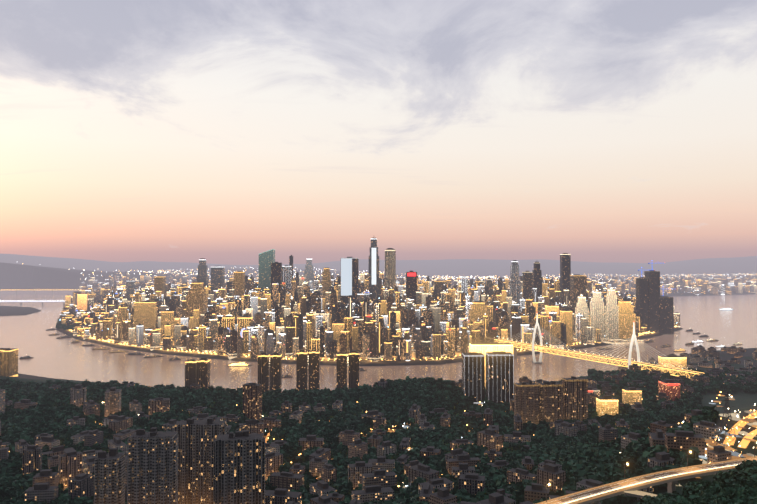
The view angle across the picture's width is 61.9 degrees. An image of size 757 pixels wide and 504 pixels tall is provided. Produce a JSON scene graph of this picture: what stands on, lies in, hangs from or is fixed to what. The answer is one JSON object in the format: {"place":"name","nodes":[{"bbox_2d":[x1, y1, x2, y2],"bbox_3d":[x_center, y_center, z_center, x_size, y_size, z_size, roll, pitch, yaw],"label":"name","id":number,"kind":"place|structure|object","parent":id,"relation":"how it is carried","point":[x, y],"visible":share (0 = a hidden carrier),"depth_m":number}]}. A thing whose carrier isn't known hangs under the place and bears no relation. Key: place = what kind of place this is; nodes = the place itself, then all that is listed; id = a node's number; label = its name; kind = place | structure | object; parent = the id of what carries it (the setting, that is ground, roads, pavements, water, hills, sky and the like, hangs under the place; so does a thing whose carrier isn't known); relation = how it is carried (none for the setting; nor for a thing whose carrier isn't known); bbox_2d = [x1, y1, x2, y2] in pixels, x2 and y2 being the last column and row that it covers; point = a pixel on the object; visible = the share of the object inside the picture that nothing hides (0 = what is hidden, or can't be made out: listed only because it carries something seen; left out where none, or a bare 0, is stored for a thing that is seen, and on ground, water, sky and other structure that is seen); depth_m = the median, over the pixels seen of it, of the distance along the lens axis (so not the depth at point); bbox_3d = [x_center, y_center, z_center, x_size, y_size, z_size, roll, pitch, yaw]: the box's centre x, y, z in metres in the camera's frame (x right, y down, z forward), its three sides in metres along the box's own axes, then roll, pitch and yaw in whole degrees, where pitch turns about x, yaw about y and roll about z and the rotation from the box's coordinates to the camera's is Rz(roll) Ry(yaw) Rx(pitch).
{"place":"outdoors","nodes":[
{"label":"outdoors","id":0,"kind":"place"},
{"bbox_2d":[0,290,756,390],"bbox_3d":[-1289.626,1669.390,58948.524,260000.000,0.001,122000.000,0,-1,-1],"label":"river water","id":1,"kind":"structure","parent":0,"point":[52,355],"depth_m":2526.86},
{"bbox_2d":[0,253,756,503],"bbox_3d":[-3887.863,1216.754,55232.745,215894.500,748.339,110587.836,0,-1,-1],"label":"terrain","id":2,"kind":"structure","parent":0,"point":[41,273],"depth_m":12001.19},
{"bbox_2d":[0,342,756,503],"bbox_3d":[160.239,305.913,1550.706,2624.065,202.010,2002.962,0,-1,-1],"label":"foreground buildings","id":3,"kind":"structure","parent":2,"relation":"on","point":[202,458],"depth_m":940.66},
{"bbox_2d":[0,317,756,503],"bbox_3d":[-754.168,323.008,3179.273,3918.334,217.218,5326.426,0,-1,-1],"label":"trees","id":4,"kind":"object","parent":2,"relation":"on","point":[583,455],"visible":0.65,"depth_m":1196.28},
{"bbox_2d":[0,261,756,503],"bbox_3d":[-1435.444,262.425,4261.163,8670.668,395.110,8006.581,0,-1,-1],"label":"bridge","id":5,"kind":"structure","parent":2,"relation":"on","point":[671,478],"depth_m":404.20},
{"bbox_2d":[0,248,756,487],"bbox_3d":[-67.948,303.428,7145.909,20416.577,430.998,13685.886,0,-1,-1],"label":"city lights","id":6,"kind":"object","parent":2,"relation":"on","point":[346,277],"visible":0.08,"depth_m":2749.52},
{"bbox_2d":[19,238,756,377],"bbox_3d":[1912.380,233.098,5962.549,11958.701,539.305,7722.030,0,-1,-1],"label":"city buildings","id":7,"kind":"structure","parent":2,"relation":"on","point":[607,314],"depth_m":2999.67},
{"bbox_2d":[627,460,756,503],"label":"hillside trees","id":8,"kind":"object","parent":2,"relation":"on","point":[738,485],"visible":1,"depth_m":312.67},
{"bbox_2d":[0,0,756,264],"label":"sky","id":9,"kind":"structure","parent":0,"point":[227,132]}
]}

